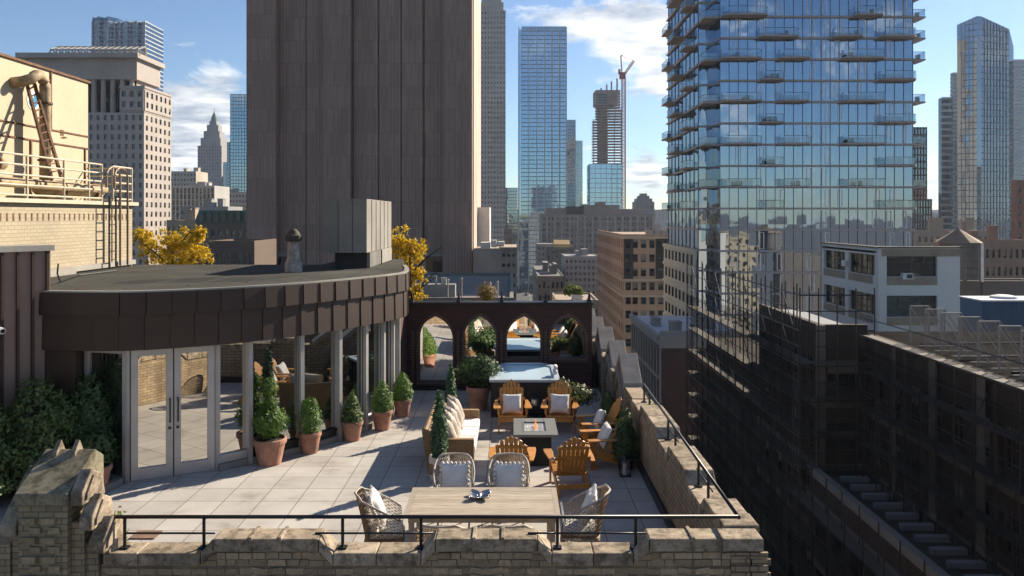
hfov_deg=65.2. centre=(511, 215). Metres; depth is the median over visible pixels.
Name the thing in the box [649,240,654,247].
window
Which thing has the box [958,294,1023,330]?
blue corrugated shed
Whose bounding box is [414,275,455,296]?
rooftop machine
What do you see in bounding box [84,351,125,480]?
window
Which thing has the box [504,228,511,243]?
brick tower
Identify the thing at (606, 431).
throw pillow
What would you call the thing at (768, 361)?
scaffolding
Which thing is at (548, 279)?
walkup row
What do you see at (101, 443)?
spiky shrub pot
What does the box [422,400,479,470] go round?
wicker sofa
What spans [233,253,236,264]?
window
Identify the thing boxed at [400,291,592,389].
mirror arcade
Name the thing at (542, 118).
blue glass tower
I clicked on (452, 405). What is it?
throw pillow
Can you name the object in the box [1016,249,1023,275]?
window
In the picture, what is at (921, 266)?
window
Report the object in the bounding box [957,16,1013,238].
slanted crystal tower
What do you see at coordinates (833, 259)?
window
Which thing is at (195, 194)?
ribbed office block
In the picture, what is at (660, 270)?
window
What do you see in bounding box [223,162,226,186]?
pale slim block
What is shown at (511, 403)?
throw pillow
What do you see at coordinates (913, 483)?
window
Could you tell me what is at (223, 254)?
window
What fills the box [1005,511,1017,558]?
window
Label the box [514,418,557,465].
fire table
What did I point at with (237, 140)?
glass slab tower
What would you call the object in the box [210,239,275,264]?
brown walkup building
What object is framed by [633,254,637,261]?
window
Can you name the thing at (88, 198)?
plant railing
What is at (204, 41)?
sky
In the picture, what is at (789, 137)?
balcony tower
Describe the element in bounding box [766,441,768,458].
window
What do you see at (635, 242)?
window
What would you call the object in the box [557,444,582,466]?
throw pillow
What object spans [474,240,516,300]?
tan corner building
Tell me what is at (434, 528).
rattan dining chair
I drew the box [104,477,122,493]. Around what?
planter kerb
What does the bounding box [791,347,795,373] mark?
window
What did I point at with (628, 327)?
window
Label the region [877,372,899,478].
window
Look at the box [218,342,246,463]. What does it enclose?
window
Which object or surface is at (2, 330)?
security camera
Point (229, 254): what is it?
window
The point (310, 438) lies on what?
potted topiary
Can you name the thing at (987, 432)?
window
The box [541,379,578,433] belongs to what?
adirondack chair
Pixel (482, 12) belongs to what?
window
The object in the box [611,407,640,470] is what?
corner juniper
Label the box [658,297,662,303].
window
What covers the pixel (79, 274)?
roof cable
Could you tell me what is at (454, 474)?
throw pillow
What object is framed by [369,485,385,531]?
throw pillow
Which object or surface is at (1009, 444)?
window
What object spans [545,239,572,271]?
water tank block
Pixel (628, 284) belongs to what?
window
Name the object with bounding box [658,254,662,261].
window
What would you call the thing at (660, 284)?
window
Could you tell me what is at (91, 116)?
window
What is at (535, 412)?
tub step
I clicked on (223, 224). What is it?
mansard building
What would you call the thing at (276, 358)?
window
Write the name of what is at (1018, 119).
striped edge tower
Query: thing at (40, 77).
riser pipe
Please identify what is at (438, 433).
pencil cypress
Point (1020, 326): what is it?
netted frame
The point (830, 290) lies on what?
window
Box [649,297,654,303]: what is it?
window
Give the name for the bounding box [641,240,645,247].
window
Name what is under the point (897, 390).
window
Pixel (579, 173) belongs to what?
banded slim tower
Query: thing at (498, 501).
dining table
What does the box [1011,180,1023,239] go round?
red brown edge tower
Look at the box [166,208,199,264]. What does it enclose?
buff chimney block
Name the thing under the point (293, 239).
roof vent
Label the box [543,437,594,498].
adirondack chair
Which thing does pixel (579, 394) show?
spreading shrub planter
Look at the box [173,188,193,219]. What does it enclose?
window
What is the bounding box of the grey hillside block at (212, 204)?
[180,198,242,219]
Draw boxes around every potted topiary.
[251,377,289,466]
[297,396,322,454]
[340,389,363,441]
[370,379,394,430]
[392,371,413,417]
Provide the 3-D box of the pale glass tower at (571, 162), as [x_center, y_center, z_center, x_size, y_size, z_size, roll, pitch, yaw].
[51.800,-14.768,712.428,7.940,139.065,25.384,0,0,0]
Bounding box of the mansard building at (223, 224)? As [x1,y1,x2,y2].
[195,210,245,264]
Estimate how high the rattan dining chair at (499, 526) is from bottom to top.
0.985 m
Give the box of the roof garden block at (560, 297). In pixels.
[552,293,597,316]
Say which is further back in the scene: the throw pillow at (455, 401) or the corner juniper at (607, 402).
the corner juniper at (607, 402)
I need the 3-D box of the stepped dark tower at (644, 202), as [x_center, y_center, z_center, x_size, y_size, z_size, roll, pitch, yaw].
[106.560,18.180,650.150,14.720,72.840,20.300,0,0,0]
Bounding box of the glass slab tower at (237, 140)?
[230,94,245,191]
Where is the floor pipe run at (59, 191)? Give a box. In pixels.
[0,156,108,197]
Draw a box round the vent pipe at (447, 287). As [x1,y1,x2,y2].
[447,279,448,296]
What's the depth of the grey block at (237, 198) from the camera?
430.00 m
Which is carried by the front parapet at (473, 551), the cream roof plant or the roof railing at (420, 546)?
the roof railing at (420, 546)
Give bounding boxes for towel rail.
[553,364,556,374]
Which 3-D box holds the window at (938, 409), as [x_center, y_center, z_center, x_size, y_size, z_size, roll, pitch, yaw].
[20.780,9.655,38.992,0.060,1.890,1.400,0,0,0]
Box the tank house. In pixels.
[960,278,1023,295]
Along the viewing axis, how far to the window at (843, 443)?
46.31 m
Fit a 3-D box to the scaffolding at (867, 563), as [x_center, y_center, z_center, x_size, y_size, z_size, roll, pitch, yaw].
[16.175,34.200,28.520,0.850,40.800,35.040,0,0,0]
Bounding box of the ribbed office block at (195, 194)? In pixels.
[171,182,228,219]
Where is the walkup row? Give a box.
[533,261,563,300]
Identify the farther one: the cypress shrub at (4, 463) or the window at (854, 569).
the window at (854, 569)
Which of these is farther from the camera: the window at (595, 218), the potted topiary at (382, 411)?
the window at (595, 218)
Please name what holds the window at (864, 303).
in the white loft building at (900, 279)
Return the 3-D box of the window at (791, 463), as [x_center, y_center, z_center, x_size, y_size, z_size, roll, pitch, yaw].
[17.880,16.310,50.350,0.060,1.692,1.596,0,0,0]
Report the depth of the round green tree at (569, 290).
151.48 m
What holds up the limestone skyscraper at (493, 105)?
on the ground
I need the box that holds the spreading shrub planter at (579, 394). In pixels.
[543,376,599,420]
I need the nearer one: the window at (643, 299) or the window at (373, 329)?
the window at (373, 329)
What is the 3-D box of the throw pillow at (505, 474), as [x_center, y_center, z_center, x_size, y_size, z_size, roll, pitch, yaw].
[-0.050,3.900,11.930,0.479,0.479,0.140,0,-13,2]
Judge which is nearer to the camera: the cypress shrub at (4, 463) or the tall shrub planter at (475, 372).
the cypress shrub at (4, 463)
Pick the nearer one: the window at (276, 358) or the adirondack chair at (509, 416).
the window at (276, 358)
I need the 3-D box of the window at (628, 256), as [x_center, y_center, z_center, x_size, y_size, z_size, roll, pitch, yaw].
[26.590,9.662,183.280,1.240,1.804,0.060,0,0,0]
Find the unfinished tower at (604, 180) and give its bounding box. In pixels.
[587,78,622,208]
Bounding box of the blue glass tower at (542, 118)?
[518,26,566,288]
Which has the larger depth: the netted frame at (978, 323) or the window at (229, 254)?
the window at (229, 254)
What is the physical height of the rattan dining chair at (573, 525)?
0.985 m
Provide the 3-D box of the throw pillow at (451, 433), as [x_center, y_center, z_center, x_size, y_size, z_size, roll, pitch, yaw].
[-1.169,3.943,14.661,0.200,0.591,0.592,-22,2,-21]
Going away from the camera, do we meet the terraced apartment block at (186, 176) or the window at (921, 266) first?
the window at (921, 266)
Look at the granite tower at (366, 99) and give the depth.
151.90 m
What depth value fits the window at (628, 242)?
183.30 m
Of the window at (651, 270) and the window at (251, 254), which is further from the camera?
the window at (651, 270)
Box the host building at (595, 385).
[592,381,598,389]
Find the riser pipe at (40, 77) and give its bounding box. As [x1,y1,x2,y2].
[9,70,52,198]
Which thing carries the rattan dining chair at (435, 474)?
on the terrace floor at (329, 479)
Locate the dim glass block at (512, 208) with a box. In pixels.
[506,188,517,283]
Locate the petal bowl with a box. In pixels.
[468,489,490,498]
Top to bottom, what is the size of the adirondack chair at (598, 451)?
0.984 m
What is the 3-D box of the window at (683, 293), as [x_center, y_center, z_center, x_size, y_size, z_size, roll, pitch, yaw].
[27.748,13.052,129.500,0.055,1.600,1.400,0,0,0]
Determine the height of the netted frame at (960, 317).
2.030 m
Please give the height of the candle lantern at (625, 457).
0.424 m
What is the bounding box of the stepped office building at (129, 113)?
[15,46,171,265]
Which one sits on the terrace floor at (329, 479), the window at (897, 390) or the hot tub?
the hot tub
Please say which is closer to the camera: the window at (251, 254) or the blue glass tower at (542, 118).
the window at (251, 254)
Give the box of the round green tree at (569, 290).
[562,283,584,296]
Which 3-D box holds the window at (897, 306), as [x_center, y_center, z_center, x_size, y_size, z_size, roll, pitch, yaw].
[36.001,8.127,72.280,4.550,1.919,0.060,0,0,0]
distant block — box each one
[654,210,667,229]
[932,213,937,217]
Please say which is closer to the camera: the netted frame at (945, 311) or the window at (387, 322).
the window at (387, 322)
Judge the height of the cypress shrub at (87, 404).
1.961 m
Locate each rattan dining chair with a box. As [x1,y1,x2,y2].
[354,486,404,543]
[415,524,464,542]
[433,452,474,530]
[483,524,532,527]
[487,452,529,527]
[560,484,610,542]
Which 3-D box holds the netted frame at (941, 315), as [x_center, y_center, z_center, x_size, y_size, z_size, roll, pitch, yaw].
[22.146,5.785,39.053,1.951,2.030,0.955,0,0,0]
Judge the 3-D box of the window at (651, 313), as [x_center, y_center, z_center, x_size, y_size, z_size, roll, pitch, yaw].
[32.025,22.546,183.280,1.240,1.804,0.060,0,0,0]
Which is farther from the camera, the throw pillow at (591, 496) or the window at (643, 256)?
the window at (643, 256)
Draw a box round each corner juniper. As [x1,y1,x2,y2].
[593,391,619,431]
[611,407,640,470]
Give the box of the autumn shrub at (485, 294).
[476,282,496,300]
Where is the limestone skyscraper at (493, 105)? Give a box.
[481,0,505,246]
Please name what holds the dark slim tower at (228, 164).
on the ground
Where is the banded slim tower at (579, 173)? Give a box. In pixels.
[576,140,582,205]
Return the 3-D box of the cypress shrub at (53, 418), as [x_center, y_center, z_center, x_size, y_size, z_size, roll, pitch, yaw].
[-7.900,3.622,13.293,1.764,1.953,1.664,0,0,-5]
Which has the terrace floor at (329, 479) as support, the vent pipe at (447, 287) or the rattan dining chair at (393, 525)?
the rattan dining chair at (393, 525)
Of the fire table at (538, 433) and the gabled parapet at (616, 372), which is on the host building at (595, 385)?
the gabled parapet at (616, 372)
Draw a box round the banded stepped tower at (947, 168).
[938,72,957,229]
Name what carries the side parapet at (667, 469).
on the host building at (595, 385)
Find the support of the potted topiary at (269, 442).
on the terrace floor at (329, 479)
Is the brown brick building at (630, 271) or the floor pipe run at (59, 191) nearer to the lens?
the floor pipe run at (59, 191)
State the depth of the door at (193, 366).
14.29 m
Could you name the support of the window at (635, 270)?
in the brown brick building at (630, 271)
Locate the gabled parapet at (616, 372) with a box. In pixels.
[571,295,647,424]
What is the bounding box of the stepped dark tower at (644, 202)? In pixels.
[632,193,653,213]
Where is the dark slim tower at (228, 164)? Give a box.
[227,142,229,188]
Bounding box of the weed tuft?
[114,506,128,540]
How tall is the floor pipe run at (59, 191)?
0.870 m
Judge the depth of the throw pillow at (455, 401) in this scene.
16.00 m
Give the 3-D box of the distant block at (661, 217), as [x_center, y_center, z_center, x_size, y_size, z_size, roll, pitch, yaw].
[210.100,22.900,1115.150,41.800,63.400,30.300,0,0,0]
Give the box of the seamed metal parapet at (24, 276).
[0,245,54,494]
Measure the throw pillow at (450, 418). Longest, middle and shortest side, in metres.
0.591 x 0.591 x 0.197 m
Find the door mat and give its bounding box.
[129,530,162,538]
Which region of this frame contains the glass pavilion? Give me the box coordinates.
[39,259,410,483]
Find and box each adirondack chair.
[489,436,535,486]
[493,379,531,433]
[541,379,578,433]
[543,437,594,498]
[575,397,621,445]
[579,411,635,470]
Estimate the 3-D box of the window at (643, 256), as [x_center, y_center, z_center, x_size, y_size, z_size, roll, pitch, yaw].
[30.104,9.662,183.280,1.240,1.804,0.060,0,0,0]
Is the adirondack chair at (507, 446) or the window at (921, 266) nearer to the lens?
the adirondack chair at (507, 446)
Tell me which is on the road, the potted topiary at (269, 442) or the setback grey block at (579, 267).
the setback grey block at (579, 267)
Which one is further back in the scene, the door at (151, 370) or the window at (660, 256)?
the window at (660, 256)
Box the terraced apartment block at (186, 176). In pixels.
[171,167,207,185]
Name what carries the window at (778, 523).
in the sooty brick block at (829, 374)
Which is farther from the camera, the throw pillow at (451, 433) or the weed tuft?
the throw pillow at (451, 433)
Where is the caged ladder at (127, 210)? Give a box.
[105,166,128,266]
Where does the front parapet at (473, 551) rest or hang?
on the host building at (595, 385)
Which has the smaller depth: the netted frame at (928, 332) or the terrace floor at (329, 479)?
the terrace floor at (329, 479)
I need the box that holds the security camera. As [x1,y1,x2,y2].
[0,327,5,333]
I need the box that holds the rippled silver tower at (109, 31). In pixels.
[92,16,162,91]
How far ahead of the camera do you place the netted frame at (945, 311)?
41.02 m
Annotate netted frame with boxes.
[909,306,954,345]
[924,309,972,350]
[940,313,990,356]
[958,316,1010,362]
[977,321,1023,368]
[998,325,1023,375]
[1020,330,1023,379]
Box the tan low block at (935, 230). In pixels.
[913,218,986,245]
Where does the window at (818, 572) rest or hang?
in the yard wing
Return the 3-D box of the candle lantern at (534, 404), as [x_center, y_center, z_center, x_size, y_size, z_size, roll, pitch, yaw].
[0.520,4.156,18.080,0.196,0.284,0.196,0,0,0]
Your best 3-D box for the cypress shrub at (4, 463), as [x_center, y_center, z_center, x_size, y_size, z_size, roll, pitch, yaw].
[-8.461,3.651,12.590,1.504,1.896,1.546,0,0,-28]
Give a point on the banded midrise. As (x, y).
(577, 227)
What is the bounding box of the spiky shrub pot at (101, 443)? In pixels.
[68,426,119,485]
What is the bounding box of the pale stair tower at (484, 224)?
[478,207,490,246]
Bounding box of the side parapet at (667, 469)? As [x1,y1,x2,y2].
[631,399,770,575]
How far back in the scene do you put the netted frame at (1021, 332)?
33.27 m
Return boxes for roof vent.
[285,229,301,271]
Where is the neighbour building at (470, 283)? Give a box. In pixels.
[413,273,513,300]
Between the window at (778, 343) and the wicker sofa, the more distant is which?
the window at (778, 343)
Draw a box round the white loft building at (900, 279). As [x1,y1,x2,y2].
[821,242,961,330]
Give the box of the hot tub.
[489,363,559,416]
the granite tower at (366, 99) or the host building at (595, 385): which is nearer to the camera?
the host building at (595, 385)
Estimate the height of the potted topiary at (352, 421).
1.041 m
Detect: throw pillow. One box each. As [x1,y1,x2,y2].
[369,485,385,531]
[439,461,469,486]
[444,405,460,433]
[444,419,456,437]
[445,410,459,437]
[446,397,463,428]
[447,395,464,421]
[493,461,524,486]
[502,394,521,412]
[550,393,569,413]
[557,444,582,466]
[580,483,597,528]
[593,409,605,428]
[597,421,612,448]
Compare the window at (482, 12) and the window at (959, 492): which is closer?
the window at (959, 492)
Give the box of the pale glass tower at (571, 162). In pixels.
[567,120,575,205]
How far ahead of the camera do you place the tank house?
87.00 m
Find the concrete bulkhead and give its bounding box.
[323,199,391,267]
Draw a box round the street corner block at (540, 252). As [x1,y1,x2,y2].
[536,242,552,264]
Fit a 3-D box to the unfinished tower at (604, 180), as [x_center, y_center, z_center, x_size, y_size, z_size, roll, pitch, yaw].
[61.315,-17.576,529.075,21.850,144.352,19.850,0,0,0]
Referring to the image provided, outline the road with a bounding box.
[516,284,532,300]
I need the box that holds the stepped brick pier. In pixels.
[0,440,122,575]
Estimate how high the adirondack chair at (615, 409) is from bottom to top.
0.984 m
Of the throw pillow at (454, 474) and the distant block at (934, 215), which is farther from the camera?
the distant block at (934, 215)
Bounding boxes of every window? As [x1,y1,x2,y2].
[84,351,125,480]
[90,92,169,263]
[171,174,181,185]
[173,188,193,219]
[198,146,217,185]
[217,253,219,264]
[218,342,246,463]
[222,253,225,264]
[228,253,230,264]
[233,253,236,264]
[239,253,241,264]
[245,253,247,264]
[250,253,253,264]
[253,336,298,455]
[305,331,337,439]
[343,326,363,425]
[368,323,380,422]
[386,321,390,397]
[482,12,504,237]
[586,217,651,253]
[626,240,630,247]
[626,254,630,261]
[626,268,630,275]
[626,282,630,289]
[626,297,630,303]
[626,325,630,331]
[626,339,630,345]
[632,282,637,289]
[632,297,637,303]
[633,240,637,247]
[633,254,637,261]
[633,268,637,275]
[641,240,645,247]
[641,254,645,261]
[641,268,645,275]
[641,282,645,289]
[641,297,645,303]
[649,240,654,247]
[649,254,654,261]
[649,268,654,275]
[649,282,654,289]
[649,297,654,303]
[649,311,654,315]
[654,210,667,219]
[658,240,662,247]
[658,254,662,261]
[658,268,662,275]
[658,282,662,289]
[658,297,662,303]
[682,253,684,262]
[682,272,684,282]
[682,291,684,301]
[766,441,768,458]
[777,341,780,363]
[777,395,780,408]
[777,451,780,471]
[777,516,780,527]
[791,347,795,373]
[791,405,795,419]
[791,463,795,485]
[807,355,811,381]
[807,415,811,442]
[816,519,825,544]
[816,568,822,575]
[826,250,844,270]
[826,284,844,306]
[828,360,857,387]
[828,422,859,449]
[832,533,840,559]
[851,253,874,275]
[851,290,873,314]
[851,552,861,575]
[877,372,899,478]
[887,256,935,276]
[887,296,935,316]
[896,379,899,413]
[910,385,918,423]
[910,477,918,491]
[937,397,939,433]
[952,403,963,446]
[955,480,963,521]
[985,417,989,459]
[985,498,989,539]
[1005,426,1017,473]
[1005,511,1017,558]
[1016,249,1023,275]
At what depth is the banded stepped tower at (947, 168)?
421.00 m
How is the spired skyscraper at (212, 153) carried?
on the ground
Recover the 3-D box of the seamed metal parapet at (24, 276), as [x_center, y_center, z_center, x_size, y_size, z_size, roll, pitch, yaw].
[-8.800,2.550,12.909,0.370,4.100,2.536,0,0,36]
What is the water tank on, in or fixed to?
on the tank house
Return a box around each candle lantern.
[531,394,538,406]
[619,452,630,476]
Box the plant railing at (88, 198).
[0,151,132,201]
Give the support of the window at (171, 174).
in the terraced apartment block at (186, 176)
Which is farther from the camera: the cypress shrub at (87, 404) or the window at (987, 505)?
the window at (987, 505)
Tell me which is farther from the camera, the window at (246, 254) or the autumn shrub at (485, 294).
the window at (246, 254)
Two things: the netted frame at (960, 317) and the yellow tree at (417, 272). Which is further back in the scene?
the netted frame at (960, 317)
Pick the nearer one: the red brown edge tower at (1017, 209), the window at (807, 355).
the window at (807, 355)
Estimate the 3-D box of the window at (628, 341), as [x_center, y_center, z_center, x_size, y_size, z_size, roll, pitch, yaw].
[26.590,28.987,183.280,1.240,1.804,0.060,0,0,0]
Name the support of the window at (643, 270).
in the brown brick building at (630, 271)
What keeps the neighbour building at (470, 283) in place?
on the pavement
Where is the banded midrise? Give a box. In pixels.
[539,202,653,253]
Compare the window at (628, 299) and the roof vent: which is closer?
the roof vent
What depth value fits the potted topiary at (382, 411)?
17.10 m
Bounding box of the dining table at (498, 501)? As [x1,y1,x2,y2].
[403,487,559,544]
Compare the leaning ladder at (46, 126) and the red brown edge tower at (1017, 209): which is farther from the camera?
the red brown edge tower at (1017, 209)
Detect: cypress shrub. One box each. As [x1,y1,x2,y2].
[0,375,84,491]
[0,403,27,493]
[60,372,117,463]
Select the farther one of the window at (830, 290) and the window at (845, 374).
the window at (830, 290)
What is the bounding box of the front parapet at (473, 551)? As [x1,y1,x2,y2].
[101,526,730,575]
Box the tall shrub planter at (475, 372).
[455,353,502,411]
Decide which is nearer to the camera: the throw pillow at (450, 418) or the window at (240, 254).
the throw pillow at (450, 418)
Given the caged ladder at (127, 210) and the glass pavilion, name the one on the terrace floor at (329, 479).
the glass pavilion
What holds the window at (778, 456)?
in the sooty brick block at (829, 374)
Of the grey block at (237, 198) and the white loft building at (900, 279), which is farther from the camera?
the grey block at (237, 198)
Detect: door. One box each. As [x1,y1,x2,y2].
[131,349,172,481]
[174,345,213,474]
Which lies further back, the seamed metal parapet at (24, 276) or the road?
the road
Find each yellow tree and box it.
[132,222,213,264]
[391,224,441,300]
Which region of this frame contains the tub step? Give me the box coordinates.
[523,405,543,417]
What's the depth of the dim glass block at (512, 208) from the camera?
640.00 m
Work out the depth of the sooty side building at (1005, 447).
37.69 m
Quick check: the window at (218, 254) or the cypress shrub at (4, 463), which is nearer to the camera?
the cypress shrub at (4, 463)
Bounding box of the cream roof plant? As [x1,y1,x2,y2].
[0,197,138,276]
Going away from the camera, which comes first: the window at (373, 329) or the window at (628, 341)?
the window at (373, 329)
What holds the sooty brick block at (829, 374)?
on the road
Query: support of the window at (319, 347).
in the glass pavilion
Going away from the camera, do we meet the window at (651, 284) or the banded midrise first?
the window at (651, 284)
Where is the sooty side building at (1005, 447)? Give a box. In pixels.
[866,331,1023,575]
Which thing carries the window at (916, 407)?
in the sooty side building at (1005, 447)
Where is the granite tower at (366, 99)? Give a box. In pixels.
[246,0,480,272]
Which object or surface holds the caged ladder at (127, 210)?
attached to the cream roof plant
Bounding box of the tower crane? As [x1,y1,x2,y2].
[618,55,634,208]
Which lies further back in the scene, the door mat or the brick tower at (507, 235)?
the brick tower at (507, 235)
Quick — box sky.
[0,0,1023,209]
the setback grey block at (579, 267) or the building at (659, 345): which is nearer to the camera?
the building at (659, 345)
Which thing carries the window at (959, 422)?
in the sooty side building at (1005, 447)
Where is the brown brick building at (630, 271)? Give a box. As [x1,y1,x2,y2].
[596,223,667,352]
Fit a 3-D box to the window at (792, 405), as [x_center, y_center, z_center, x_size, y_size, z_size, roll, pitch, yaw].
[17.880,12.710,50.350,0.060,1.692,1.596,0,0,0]
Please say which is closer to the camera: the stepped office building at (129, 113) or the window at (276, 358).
the window at (276, 358)
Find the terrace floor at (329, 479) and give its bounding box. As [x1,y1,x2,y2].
[0,389,666,544]
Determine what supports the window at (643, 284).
in the brown brick building at (630, 271)
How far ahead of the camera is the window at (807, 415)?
48.00 m
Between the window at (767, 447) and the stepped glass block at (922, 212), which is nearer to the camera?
the window at (767, 447)
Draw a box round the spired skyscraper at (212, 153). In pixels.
[198,111,227,185]
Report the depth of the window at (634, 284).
183.30 m
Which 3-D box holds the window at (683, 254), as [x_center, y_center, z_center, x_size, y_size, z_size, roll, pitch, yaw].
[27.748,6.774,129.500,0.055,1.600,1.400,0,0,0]
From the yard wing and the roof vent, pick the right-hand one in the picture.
the yard wing
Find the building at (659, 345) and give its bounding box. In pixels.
[629,314,755,460]
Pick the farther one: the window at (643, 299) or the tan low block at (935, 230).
the tan low block at (935, 230)
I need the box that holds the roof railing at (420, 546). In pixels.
[112,383,740,549]
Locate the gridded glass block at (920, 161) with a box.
[913,127,926,198]
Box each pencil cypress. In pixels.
[428,389,449,482]
[444,362,456,404]
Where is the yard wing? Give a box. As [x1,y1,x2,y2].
[806,464,1010,575]
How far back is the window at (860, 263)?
75.76 m
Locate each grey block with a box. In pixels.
[229,188,245,209]
[561,249,596,297]
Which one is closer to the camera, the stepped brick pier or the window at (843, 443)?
the stepped brick pier
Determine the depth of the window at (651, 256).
183.30 m
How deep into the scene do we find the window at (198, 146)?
900.49 m
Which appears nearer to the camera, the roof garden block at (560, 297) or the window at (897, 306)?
the window at (897, 306)
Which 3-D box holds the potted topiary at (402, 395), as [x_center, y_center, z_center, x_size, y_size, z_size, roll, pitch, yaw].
[-2.524,4.079,18.372,0.513,1.039,0.552,0,0,-31]
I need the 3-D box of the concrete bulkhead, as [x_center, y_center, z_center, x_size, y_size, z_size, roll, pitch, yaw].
[-4.070,0.440,21.595,1.100,1.719,4.010,0,0,0]
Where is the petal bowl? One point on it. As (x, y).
(476, 494)
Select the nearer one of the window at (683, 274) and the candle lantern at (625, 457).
the candle lantern at (625, 457)
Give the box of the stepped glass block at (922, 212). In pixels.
[913,199,931,229]
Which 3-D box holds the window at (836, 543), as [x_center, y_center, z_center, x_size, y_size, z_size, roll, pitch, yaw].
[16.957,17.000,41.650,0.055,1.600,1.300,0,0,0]
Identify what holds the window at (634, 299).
in the brown brick building at (630, 271)
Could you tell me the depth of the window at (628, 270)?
183.30 m
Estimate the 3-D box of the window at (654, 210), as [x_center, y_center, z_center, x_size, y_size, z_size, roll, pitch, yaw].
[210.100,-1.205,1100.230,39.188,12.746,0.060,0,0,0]
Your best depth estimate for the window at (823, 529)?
43.62 m
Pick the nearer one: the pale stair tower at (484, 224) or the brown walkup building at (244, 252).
the brown walkup building at (244, 252)
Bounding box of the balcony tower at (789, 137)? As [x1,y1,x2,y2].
[661,0,925,334]
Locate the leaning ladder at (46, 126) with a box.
[26,83,62,180]
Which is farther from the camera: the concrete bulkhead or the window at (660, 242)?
the window at (660, 242)
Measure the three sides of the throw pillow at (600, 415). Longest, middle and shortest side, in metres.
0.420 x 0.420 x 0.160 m
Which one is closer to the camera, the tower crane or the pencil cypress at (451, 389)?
the pencil cypress at (451, 389)
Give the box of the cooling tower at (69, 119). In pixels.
[0,52,90,200]
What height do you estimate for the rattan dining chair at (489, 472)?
0.985 m
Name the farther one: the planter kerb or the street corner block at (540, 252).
the street corner block at (540, 252)
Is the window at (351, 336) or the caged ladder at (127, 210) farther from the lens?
the caged ladder at (127, 210)
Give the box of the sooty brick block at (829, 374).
[709,304,868,575]
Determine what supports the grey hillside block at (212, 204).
on the ground
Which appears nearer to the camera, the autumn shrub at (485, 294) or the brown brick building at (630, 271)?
the autumn shrub at (485, 294)
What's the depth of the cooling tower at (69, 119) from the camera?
19.39 m
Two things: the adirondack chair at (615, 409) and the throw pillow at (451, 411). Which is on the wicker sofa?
the throw pillow at (451, 411)
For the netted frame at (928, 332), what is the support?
on the sooty side building at (1005, 447)
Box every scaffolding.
[686,260,874,575]
[786,456,924,575]
[858,316,1023,575]
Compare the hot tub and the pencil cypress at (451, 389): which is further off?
the hot tub
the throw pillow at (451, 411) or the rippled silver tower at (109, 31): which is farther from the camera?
the rippled silver tower at (109, 31)
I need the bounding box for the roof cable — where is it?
[56,264,116,281]
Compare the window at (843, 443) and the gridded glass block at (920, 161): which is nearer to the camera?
the window at (843, 443)
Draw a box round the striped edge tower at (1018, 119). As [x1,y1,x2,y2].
[1014,59,1023,179]
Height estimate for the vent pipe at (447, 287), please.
1.619 m
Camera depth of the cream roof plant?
18.58 m
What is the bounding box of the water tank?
[934,227,983,295]

